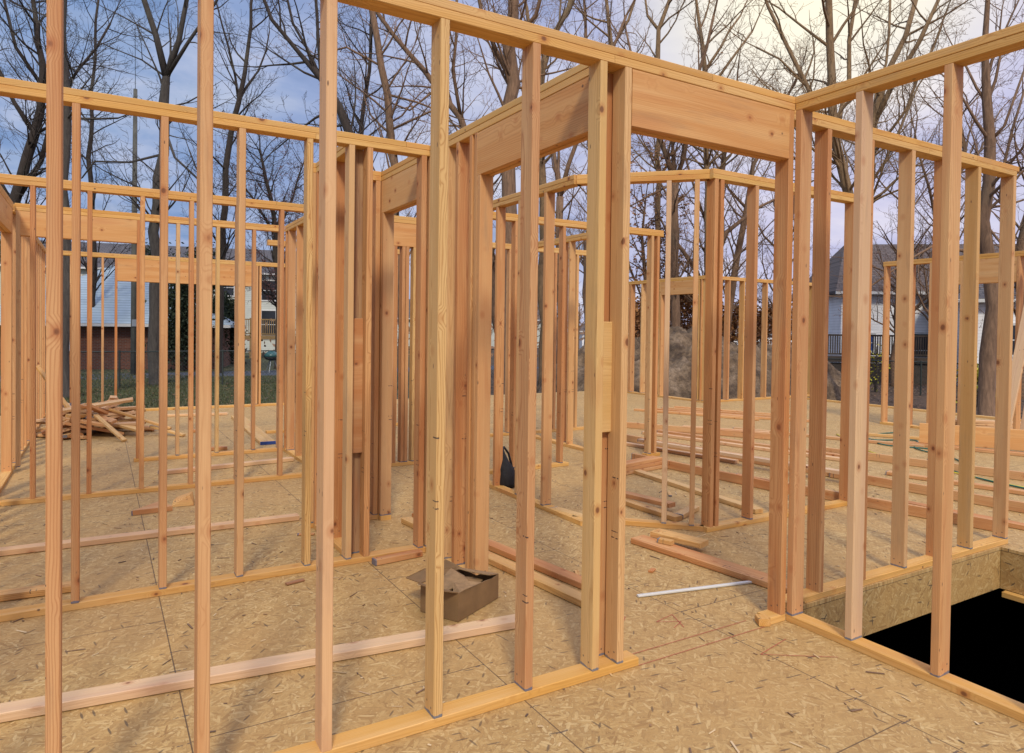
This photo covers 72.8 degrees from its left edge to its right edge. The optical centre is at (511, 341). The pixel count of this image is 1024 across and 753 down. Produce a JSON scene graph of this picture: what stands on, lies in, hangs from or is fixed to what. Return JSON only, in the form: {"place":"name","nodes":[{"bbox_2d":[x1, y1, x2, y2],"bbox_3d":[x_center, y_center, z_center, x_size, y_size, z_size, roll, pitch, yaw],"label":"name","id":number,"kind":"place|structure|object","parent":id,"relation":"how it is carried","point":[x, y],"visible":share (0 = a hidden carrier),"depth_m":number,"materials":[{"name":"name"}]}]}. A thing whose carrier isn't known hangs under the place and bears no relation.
{"place":"outdoors","nodes":[
{"label":"outdoors","id":0,"kind":"place"},
{"bbox_2d":[0,366,538,381],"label":"road","id":1,"kind":"structure","parent":0,"point":[246,373],"depth_m":31.32,"materials":[{"name":"asphalt"}]},
{"bbox_2d":[130,49,136,374],"bbox_3d":[-16.261,-6.048,29.890,0.257,15.000,0.288,0,1,-31],"label":"utility pole","id":2,"kind":"object","parent":1,"relation":"on","point":[133,308],"visible":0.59,"depth_m":29.86,"materials":[{"name":"metal"}]},
{"bbox_2d":[0,391,1023,752],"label":"floor","id":3,"kind":"structure","parent":0,"point":[738,693],"depth_m":3.46,"materials":[{"name":"wood"}]},
{"bbox_2d":[0,185,13,492],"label":"wall frame","id":4,"kind":"object","parent":3,"relation":"on","point":[6,215],"visible":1,"depth_m":6.98,"materials":[{"name":"brown wood"}]},
{"bbox_2d":[12,204,45,469],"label":"wall frame","id":5,"kind":"object","parent":3,"relation":"on","point":[25,334],"visible":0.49,"depth_m":8.49,"materials":[{"name":"brown wood"}]},
{"bbox_2d":[0,581,70,601],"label":"lumber board","id":6,"kind":"object","parent":3,"relation":"on","point":[22,593],"visible":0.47,"depth_m":3.87,"materials":[{"name":"brown wood"}]},
{"bbox_2d":[0,513,298,555],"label":"lumber board","id":7,"kind":"object","parent":3,"relation":"on","point":[85,541],"visible":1,"depth_m":4.95,"materials":[{"name":"wood"}]},
{"bbox_2d":[15,203,284,466],"bbox_3d":[-3.994,-0.039,7.893,2.709,2.772,0.091,0,1,-31],"label":"wall frame","id":8,"kind":"object","parent":3,"relation":"on","point":[115,227],"visible":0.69,"depth_m":7.75,"materials":[{"name":"brown wood"}]},
{"bbox_2d":[0,173,303,505],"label":"wall frame","id":9,"kind":"object","parent":3,"relation":"on","point":[34,183],"visible":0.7,"depth_m":6.30,"materials":[{"name":"brown wood"}]},
{"bbox_2d":[63,251,284,410],"bbox_3d":[-6.088,-0.143,12.691,4.010,2.772,0.142,0,1,-31],"label":"wall frame","id":10,"kind":"object","parent":3,"relation":"on","point":[125,267],"visible":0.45,"depth_m":12.54,"materials":[{"name":"brown wood"}]},
{"bbox_2d":[0,77,429,621],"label":"wall frame","id":11,"kind":"object","parent":3,"relation":"on","point":[356,383],"visible":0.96,"depth_m":4.24,"materials":[{"name":"brown wood"}]},
{"bbox_2d":[158,457,293,474],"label":"lumber board","id":12,"kind":"object","parent":3,"relation":"on","point":[227,465],"visible":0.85,"depth_m":7.50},
{"bbox_2d":[231,416,275,444],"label":"lumber board","id":13,"kind":"object","parent":3,"relation":"on","point":[262,437],"visible":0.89,"depth_m":9.59,"materials":[{"name":"brown wood"}]},
{"bbox_2d":[0,614,514,722],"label":"lumber board","id":14,"kind":"object","parent":3,"relation":"on","point":[71,700],"visible":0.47,"depth_m":3.02,"materials":[{"name":"wood"}]},
{"bbox_2d":[283,216,303,462],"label":"wall frame","id":15,"kind":"object","parent":3,"relation":"on","point":[293,370],"visible":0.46,"depth_m":8.38,"materials":[{"name":"brown wood"}]},
{"bbox_2d":[313,146,363,554],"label":"wall frame","id":16,"kind":"object","parent":3,"relation":"on","point":[339,293],"visible":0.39,"depth_m":4.90,"materials":[{"name":"brown wood"}]},
{"bbox_2d":[311,163,380,527],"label":"wall frame","id":17,"kind":"object","parent":3,"relation":"on","point":[375,347],"visible":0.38,"depth_m":5.52,"materials":[{"name":"wood"}]},
{"bbox_2d":[372,549,422,565],"bbox_3d":[-0.753,1.421,4.571,0.341,0.038,0.060,0,1,-36],"label":"lumber block","id":18,"kind":"object","parent":3,"relation":"on","point":[395,557],"depth_m":4.55,"materials":[{"name":"brown wood"}]},
{"bbox_2d":[378,157,427,542],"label":"wall frame","id":19,"kind":"object","parent":3,"relation":"on","point":[399,187],"visible":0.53,"depth_m":5.50,"materials":[{"name":"brown wood"}]},
{"bbox_2d":[391,215,415,466],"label":"wall frame","id":20,"kind":"object","parent":3,"relation":"on","point":[404,234],"visible":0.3,"depth_m":7.73,"materials":[{"name":"brown wood"}]},
{"bbox_2d":[45,0,794,752],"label":"wall frame","id":21,"kind":"object","parent":3,"relation":"on","point":[671,102],"visible":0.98,"depth_m":2.83,"materials":[{"name":"brown wood"}]},
{"bbox_2d":[406,559,498,621],"bbox_3d":[-0.366,1.358,3.833,0.380,0.195,0.490,1,1,31],"label":"cardboard box","id":22,"kind":"object","parent":3,"relation":"on","point":[467,592],"visible":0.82,"depth_m":3.78,"materials":[{"name":"cardboard"}]},
{"bbox_2d":[401,517,580,606],"bbox_3d":[-0.203,1.426,4.654,0.089,0.038,2.065,0,1,-38],"label":"lumber board","id":23,"kind":"object","parent":3,"relation":"on","point":[561,590],"visible":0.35,"depth_m":4.13,"materials":[{"name":"brown wood"}]},
{"bbox_2d":[412,513,581,588],"bbox_3d":[-0.138,1.424,4.838,0.089,0.038,2.021,0,1,-39],"label":"lumber board","id":24,"kind":"object","parent":3,"relation":"on","point":[560,573],"visible":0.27,"depth_m":4.37,"materials":[{"name":"brown wood"}]},
{"bbox_2d":[500,446,514,487],"bbox_3d":[-0.047,1.214,6.746,0.186,0.396,0.239,1,1,39],"label":"tool bag","id":25,"kind":"object","parent":3,"relation":"on","point":[507,475],"visible":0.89,"depth_m":6.67,"materials":[{"name":"black fabric"}]},
{"bbox_2d":[0,412,1020,752],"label":"wood splinters","id":26,"kind":"object","parent":3,"relation":"on","point":[498,596],"visible":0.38,"depth_m":3.54,"materials":[{"name":"wood"}]},
{"bbox_2d":[423,64,612,657],"bbox_3d":[-0.082,0.075,3.985,0.092,2.772,1.948,0,1,-31],"label":"wall frame","id":27,"kind":"object","parent":3,"relation":"on","point":[483,150],"visible":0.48,"depth_m":4.13,"materials":[{"name":"brown wood"}]},
{"bbox_2d":[489,174,581,525],"bbox_3d":[0.073,0.039,6.309,0.092,2.772,2.030,0,1,-31],"label":"wall frame","id":28,"kind":"object","parent":3,"relation":"on","point":[548,191],"visible":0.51,"depth_m":5.93,"materials":[{"name":"wood"}]},
{"bbox_2d":[490,242,585,436],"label":"wall frame","id":29,"kind":"object","parent":3,"relation":"on","point":[508,317],"visible":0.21,"depth_m":10.44,"materials":[{"name":"brown wood"}]},
{"bbox_2d":[536,232,586,450],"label":"wall frame","id":30,"kind":"object","parent":3,"relation":"on","point":[571,240],"visible":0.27,"depth_m":9.11,"materials":[{"name":"brown wood"}]},
{"bbox_2d":[489,212,663,473],"bbox_3d":[0.702,0.021,7.914,2.610,2.772,0.091,0,1,-31],"label":"wall frame","id":31,"kind":"object","parent":3,"relation":"on","point":[652,325],"visible":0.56,"depth_m":7.84,"materials":[{"name":"brown wood"}]},
{"bbox_2d":[572,169,709,531],"bbox_3d":[1.004,0.064,5.467,1.020,2.772,0.090,1,1,14],"label":"wall frame","id":32,"kind":"object","parent":3,"relation":"on","point":[697,177],"visible":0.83,"depth_m":5.36,"materials":[{"name":"wood"}]},
{"bbox_2d":[626,498,682,521],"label":"lumber board","id":33,"kind":"object","parent":3,"relation":"on","point":[671,516],"visible":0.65,"depth_m":5.84,"materials":[{"name":"brown wood"}]},
{"bbox_2d":[626,491,674,507],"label":"lumber board","id":34,"kind":"object","parent":33,"relation":"on","point":[646,498],"visible":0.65,"depth_m":6.03,"materials":[{"name":"brown wood"}]},
{"bbox_2d":[627,276,702,401],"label":"wall frame","id":35,"kind":"object","parent":3,"relation":"on","point":[680,285],"visible":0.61,"depth_m":16.30,"materials":[{"name":"brown wood"}]},
{"bbox_2d":[626,442,738,463],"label":"lumber board","id":36,"kind":"object","parent":3,"relation":"on","point":[699,455],"visible":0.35,"depth_m":8.65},
{"bbox_2d":[636,580,751,597],"bbox_3d":[1.109,1.465,4.119,0.818,0.012,0.024,0,1,-19],"label":"trim strip","id":37,"kind":"object","parent":3,"relation":"on","point":[691,589],"depth_m":4.10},
{"bbox_2d":[634,469,762,513],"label":"lumber board","id":38,"kind":"object","parent":3,"relation":"on","point":[698,491],"visible":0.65,"depth_m":6.68,"materials":[{"name":"brown wood"}]},
{"bbox_2d":[627,422,769,439],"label":"lumber board","id":39,"kind":"object","parent":3,"relation":"on","point":[735,433],"depth_m":10.45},
{"bbox_2d":[631,535,786,593],"bbox_3d":[1.290,1.447,4.558,0.140,0.038,1.230,0,1,-38],"label":"lumber board","id":40,"kind":"object","parent":3,"relation":"on","point":[754,576],"visible":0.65,"depth_m":4.54,"materials":[{"name":"brown wood"}]},
{"bbox_2d":[650,528,708,548],"bbox_3d":[1.187,1.399,4.937,0.396,0.038,0.120,2,1,43],"label":"lumber block","id":41,"kind":"object","parent":40,"relation":"on","point":[689,540],"depth_m":4.89,"materials":[{"name":"brown wood"}]},
{"bbox_2d":[631,453,788,493],"bbox_3d":[2.022,1.385,7.399,0.038,0.089,2.010,0,1,-36],"label":"lumber board","id":42,"kind":"object","parent":3,"relation":"on","point":[726,476],"visible":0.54,"depth_m":7.17,"materials":[{"name":"brown wood"}]},
{"bbox_2d":[627,435,828,476],"bbox_3d":[2.431,1.370,8.630,0.038,0.089,3.536,0,1,-39],"label":"lumber board","id":43,"kind":"object","parent":3,"relation":"on","point":[631,438],"depth_m":8.87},
{"bbox_2d":[637,438,838,474],"bbox_3d":[2.566,1.314,8.011,0.089,0.038,2.746,0,1,-41],"label":"lumber board","id":44,"kind":"object","parent":43,"relation":"on","point":[756,458],"visible":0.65,"depth_m":8.02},
{"bbox_2d":[642,431,839,460],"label":"lumber board","id":45,"kind":"object","parent":3,"relation":"on","point":[833,458],"visible":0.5,"depth_m":9.33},
{"bbox_2d":[657,430,839,456],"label":"lumber board","id":46,"kind":"object","parent":3,"relation":"on","point":[737,441],"visible":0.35,"depth_m":9.61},
{"bbox_2d":[700,275,811,402],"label":"wall frame","id":47,"kind":"object","parent":3,"relation":"on","point":[742,281],"visible":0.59,"depth_m":15.70,"materials":[{"name":"brown wood"}]},
{"bbox_2d":[700,168,853,532],"bbox_3d":[2.263,0.075,5.771,1.815,2.772,0.092,0,1,-31],"label":"wall frame","id":48,"kind":"object","parent":3,"relation":"on","point":[716,183],"visible":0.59,"depth_m":5.51,"materials":[{"name":"brown wood"}]},
{"bbox_2d":[736,473,992,530],"bbox_3d":[3.037,1.416,6.257,0.040,0.089,2.240,0,1,-42],"label":"lumber board","id":49,"kind":"object","parent":3,"relation":"on","point":[983,523],"visible":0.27,"depth_m":5.87,"materials":[{"name":"brown wood"}]},
{"bbox_2d":[785,110,1018,608],"bbox_3d":[2.581,0.100,4.495,2.559,2.772,0.092,0,1,-31],"label":"wall frame","id":50,"kind":"object","parent":3,"relation":"on","point":[826,128],"visible":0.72,"depth_m":4.47,"materials":[{"name":"brown wood"}]},
{"bbox_2d":[803,550,1000,636],"bbox_3d":[2.506,1.649,4.439,2.450,0.275,0.030,0,1,-31],"label":"rim board","id":51,"kind":"object","parent":3,"relation":"attached to","point":[894,603],"visible":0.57,"depth_m":4.45,"materials":[{"name":"wood"}]},
{"bbox_2d":[786,22,1023,722],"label":"wall frame","id":52,"kind":"object","parent":3,"relation":"on","point":[951,62],"visible":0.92,"depth_m":3.34,"materials":[{"name":"wood"}]},
{"bbox_2d":[826,447,1023,480],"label":"lumber board","id":53,"kind":"object","parent":3,"relation":"on","point":[988,471],"visible":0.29,"depth_m":8.01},
{"bbox_2d":[829,473,1023,512],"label":"lumber board","id":54,"kind":"object","parent":3,"relation":"on","point":[1014,505],"visible":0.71,"depth_m":6.62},
{"bbox_2d":[880,251,1023,428],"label":"wall frame","id":55,"kind":"object","parent":3,"relation":"on","point":[988,267],"visible":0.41,"depth_m":11.18,"materials":[{"name":"brown wood"}]},
{"bbox_2d":[885,470,1023,494],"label":"lumber board","id":56,"kind":"object","parent":3,"relation":"on","point":[976,485],"visible":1,"depth_m":6.95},
{"bbox_2d":[910,442,1023,455],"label":"lumber board","id":57,"kind":"object","parent":3,"relation":"on","point":[1014,453],"depth_m":9.10,"materials":[{"name":"brown wood"}]},
{"bbox_2d":[919,423,1023,450],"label":"lumber board","id":58,"kind":"object","parent":57,"relation":"on","point":[984,437],"visible":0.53,"depth_m":9.21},
{"bbox_2d":[1000,550,1023,594],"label":"rim board","id":59,"kind":"object","parent":3,"relation":"attached to","point":[1012,573],"visible":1,"depth_m":4.97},
{"bbox_2d":[1010,306,1023,428],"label":"leaning board","id":60,"kind":"object","parent":3,"relation":"on","point":[1017,363],"visible":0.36,"depth_m":9.62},
{"bbox_2d":[0,345,1023,418],"bbox_3d":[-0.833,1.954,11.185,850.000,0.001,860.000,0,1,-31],"label":"ground","id":61,"kind":"structure","parent":0,"point":[921,401],"depth_m":25.39,"materials":[{"name":"green plant"}]},
{"bbox_2d":[0,0,129,398],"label":"bare tree","id":62,"kind":"object","parent":61,"relation":"on","point":[67,120],"visible":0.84,"depth_m":19.90,"materials":[{"name":"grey plant"}]},
{"bbox_2d":[0,0,173,273],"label":"bare tree","id":63,"kind":"object","parent":61,"relation":"on","point":[35,130],"visible":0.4,"depth_m":26.86,"materials":[{"name":"grey plant"}]},
{"bbox_2d":[29,0,161,306],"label":"bare tree","id":64,"kind":"object","parent":61,"relation":"on","point":[95,278],"visible":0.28,"depth_m":33.94,"materials":[{"name":"grey plant"}]},
{"bbox_2d":[0,266,233,368],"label":"brick building","id":65,"kind":"structure","parent":61,"relation":"on","point":[124,316],"depth_m":33.80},
{"bbox_2d":[13,0,273,385],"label":"bare tree","id":66,"kind":"object","parent":61,"relation":"on","point":[168,68],"visible":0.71,"depth_m":24.82,"materials":[{"name":"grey plant"}]},
{"bbox_2d":[0,239,295,352],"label":"house","id":67,"kind":"structure","parent":61,"relation":"on","point":[268,310],"depth_m":57.94,"materials":[{"name":"beige"}]},
{"bbox_2d":[64,372,276,407],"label":"lawn grass","id":68,"kind":"structure","parent":61,"relation":"on","point":[149,391],"depth_m":22.39,"materials":[{"name":"plant"}]},
{"bbox_2d":[145,283,214,370],"bbox_3d":[-15.825,-1.229,33.059,3.774,5.375,3.279,0,1,-31],"label":"evergreen","id":69,"kind":"object","parent":61,"relation":"on","point":[183,317],"visible":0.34,"depth_m":32.55,"materials":[{"name":"green plant"}]},
{"bbox_2d":[172,242,233,364],"bbox_3d":[-15.964,-2.064,35.914,4.259,6.947,4.339,0,1,-31],"label":"evergreen","id":70,"kind":"object","parent":61,"relation":"on","point":[213,293],"visible":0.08,"depth_m":36.10,"materials":[{"name":"green plant"}]},
{"bbox_2d":[158,0,298,372],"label":"bare tree","id":71,"kind":"object","parent":61,"relation":"on","point":[224,247],"visible":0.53,"depth_m":31.91,"materials":[{"name":"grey plant"}]},
{"bbox_2d":[213,292,250,363],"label":"evergreen","id":72,"kind":"object","parent":61,"relation":"on","point":[231,313],"visible":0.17,"depth_m":39.72,"materials":[{"name":"green plant"}]},
{"bbox_2d":[0,349,493,388],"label":"chain link fence","id":73,"kind":"object","parent":61,"relation":"on","point":[120,358],"visible":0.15,"depth_m":24.06,"materials":[{"name":"metal"}]},
{"bbox_2d":[213,96,318,368],"bbox_3d":[-12.725,-5.642,36.201,6.764,14.283,5.676,0,1,-31],"label":"bare tree","id":74,"kind":"object","parent":61,"relation":"on","point":[274,235],"visible":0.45,"depth_m":35.87,"materials":[{"name":"grey plant"}]},
{"bbox_2d":[245,318,295,357],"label":"wooden deck","id":75,"kind":"structure","parent":61,"relation":"on","point":[268,336],"depth_m":47.55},
{"bbox_2d":[214,0,421,253],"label":"bare tree","id":76,"kind":"object","parent":61,"relation":"on","point":[343,118],"visible":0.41,"depth_m":22.98,"materials":[{"name":"brown plant"}]},
{"bbox_2d":[274,0,428,259],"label":"bare tree","id":77,"kind":"object","parent":61,"relation":"on","point":[369,64],"visible":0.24,"depth_m":30.69,"materials":[{"name":"brown plant"}]},
{"bbox_2d":[240,0,543,387],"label":"bare tree","id":78,"kind":"object","parent":61,"relation":"on","point":[390,128],"visible":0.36,"depth_m":24.89,"materials":[{"name":"brown plant"}]},
{"bbox_2d":[312,0,551,333],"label":"bare tree","id":79,"kind":"object","parent":61,"relation":"on","point":[457,112],"visible":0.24,"depth_m":28.84,"materials":[{"name":"brown plant"}]},
{"bbox_2d":[245,258,792,356],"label":"distant woods","id":80,"kind":"object","parent":61,"relation":"on","point":[579,322],"visible":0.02,"depth_m":65.35,"materials":[{"name":"brown plant"}]},
{"bbox_2d":[450,0,625,394],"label":"bare tree","id":81,"kind":"object","parent":61,"relation":"on","point":[506,58],"visible":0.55,"depth_m":20.81,"materials":[{"name":"brown plant"}]},
{"bbox_2d":[492,0,605,385],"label":"bare tree","id":82,"kind":"object","parent":61,"relation":"on","point":[542,167],"visible":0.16,"depth_m":26.89,"materials":[{"name":"brown plant"}]},
{"bbox_2d":[492,0,634,363],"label":"bare tree","id":83,"kind":"object","parent":61,"relation":"on","point":[556,166],"visible":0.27,"depth_m":22.87,"materials":[{"name":"brown plant"}]},
{"bbox_2d":[538,0,655,343],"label":"bare tree","id":84,"kind":"object","parent":61,"relation":"on","point":[583,262],"visible":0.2,"depth_m":39.91,"materials":[{"name":"brown plant"}]},
{"bbox_2d":[547,0,681,160],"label":"bare tree","id":85,"kind":"object","parent":61,"relation":"on","point":[609,30],"visible":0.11,"depth_m":29.93,"materials":[{"name":"brown plant"}]},
{"bbox_2d":[603,0,693,275],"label":"bare tree","id":86,"kind":"object","parent":61,"relation":"on","point":[661,24],"visible":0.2,"depth_m":31.91,"materials":[{"name":"brown plant"}]},
{"bbox_2d":[566,0,744,326],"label":"bare tree","id":87,"kind":"object","parent":61,"relation":"on","point":[675,299],"visible":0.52,"depth_m":27.80,"materials":[{"name":"brown plant"}]},
{"bbox_2d":[629,140,693,334],"bbox_3d":[5.586,-3.496,30.120,4.608,10.646,4.420,1,1,-6],"label":"bare tree","id":88,"kind":"object","parent":61,"relation":"on","point":[642,242],"visible":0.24,"depth_m":29.91,"materials":[{"name":"brown plant"}]},
{"bbox_2d":[536,326,790,398],"bbox_3d":[5.211,0.726,23.013,12.000,2.528,9.000,0,1,-31],"label":"dirt mound","id":89,"kind":"object","parent":61,"relation":"on","point":[680,357],"visible":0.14,"depth_m":20.54,"materials":[{"name":"soil"}]},
{"bbox_2d":[637,294,738,340],"bbox_3d":[7.617,-0.611,30.991,5.109,4.801,4.748,1,1,5],"label":"oak shrub","id":90,"kind":"object","parent":61,"relation":"on","point":[684,303],"visible":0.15,"depth_m":30.26,"materials":[{"name":"brown plant"}]},
{"bbox_2d":[635,0,783,274],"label":"bare tree","id":91,"kind":"object","parent":61,"relation":"on","point":[706,153],"visible":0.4,"depth_m":27.96,"materials":[{"name":"brown plant"}]},
{"bbox_2d":[632,29,813,329],"bbox_3d":[9.271,-5.635,28.922,7.718,15.107,6.956,1,1,21],"label":"bare tree","id":92,"kind":"object","parent":61,"relation":"on","point":[735,224],"visible":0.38,"depth_m":28.67,"materials":[{"name":"brown plant"}]},
{"bbox_2d":[691,295,771,344],"bbox_3d":[10.682,-0.212,32.879,5.052,4.022,4.660,1,1,-4],"label":"oak shrub","id":93,"kind":"object","parent":61,"relation":"on","point":[735,314],"visible":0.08,"depth_m":32.26,"materials":[{"name":"brown plant"}]},
{"bbox_2d":[686,14,840,336],"bbox_3d":[10.899,-6.001,30.878,6.734,15.818,6.066,1,1,35],"label":"bare tree","id":94,"kind":"object","parent":61,"relation":"on","point":[733,306],"visible":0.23,"depth_m":30.86,"materials":[{"name":"brown plant"}]},
{"bbox_2d":[736,62,854,318],"bbox_3d":[12.766,-5.291,31.144,6.053,14.397,5.496,1,1,-8],"label":"bare tree","id":95,"kind":"object","parent":61,"relation":"on","point":[766,258],"visible":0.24,"depth_m":31.20,"materials":[{"name":"brown plant"}]},
{"bbox_2d":[757,342,840,400],"bbox_3d":[8.640,1.006,25.018,9.500,1.995,8.000,0,1,-31],"label":"dirt mound","id":96,"kind":"object","parent":61,"relation":"on","point":[833,383],"visible":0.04,"depth_m":23.09,"materials":[{"name":"soil"}]},
{"bbox_2d":[690,0,941,193],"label":"bare tree","id":97,"kind":"object","parent":61,"relation":"on","point":[842,166],"visible":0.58,"depth_m":20.01,"materials":[{"name":"brown plant"}]},
{"bbox_2d":[828,334,927,383],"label":"wooden deck","id":98,"kind":"structure","parent":61,"relation":"on","point":[837,355],"depth_m":30.90,"materials":[{"name":"wood"}]},
{"bbox_2d":[794,0,975,203],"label":"bare tree","id":99,"kind":"object","parent":61,"relation":"on","point":[880,106],"visible":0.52,"depth_m":21.62,"materials":[{"name":"brown plant"}]},
{"bbox_2d":[791,244,998,363],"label":"house","id":100,"kind":"structure","parent":61,"relation":"on","point":[836,304],"depth_m":34.94,"materials":[{"name":"white"}]},
{"bbox_2d":[830,72,962,386],"bbox_3d":[15.904,-4.721,28.970,5.842,13.401,5.574,0,1,-31],"label":"bare tree","id":101,"kind":"object","parent":61,"relation":"on","point":[918,305],"visible":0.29,"depth_m":28.95,"materials":[{"name":"brown plant"}]},
{"bbox_2d":[792,0,1023,416],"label":"bare tree","id":102,"kind":"object","parent":61,"relation":"on","point":[987,376],"visible":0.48,"depth_m":17.89,"materials":[{"name":"brown plant"}]},
{"bbox_2d":[828,358,1023,401],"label":"chain link fence","id":103,"kind":"object","parent":61,"relation":"on","point":[921,372],"visible":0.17,"depth_m":24.62,"materials":[{"name":"metal"}]},
{"bbox_2d":[872,13,1023,327],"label":"bare tree","id":104,"kind":"object","parent":61,"relation":"on","point":[964,149],"visible":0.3,"depth_m":26.94,"materials":[{"name":"brown plant"}]},
{"bbox_2d":[925,284,1015,385],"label":"house","id":105,"kind":"structure","parent":61,"relation":"on","point":[981,303],"depth_m":28.74,"materials":[{"name":"white"}]},
{"bbox_2d":[921,9,1023,398],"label":"bare tree","id":106,"kind":"object","parent":61,"relation":"on","point":[1019,245],"visible":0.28,"depth_m":23.84,"materials":[{"name":"brown plant"}]},
{"bbox_2d":[0,0,1023,331],"label":"sky","id":107,"kind":"structure","parent":0,"point":[295,84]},
{"bbox_2d":[862,588,1023,703],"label":"floor opening","id":108,"kind":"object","parent":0,"point":[987,640],"depth_m":9.73,"materials":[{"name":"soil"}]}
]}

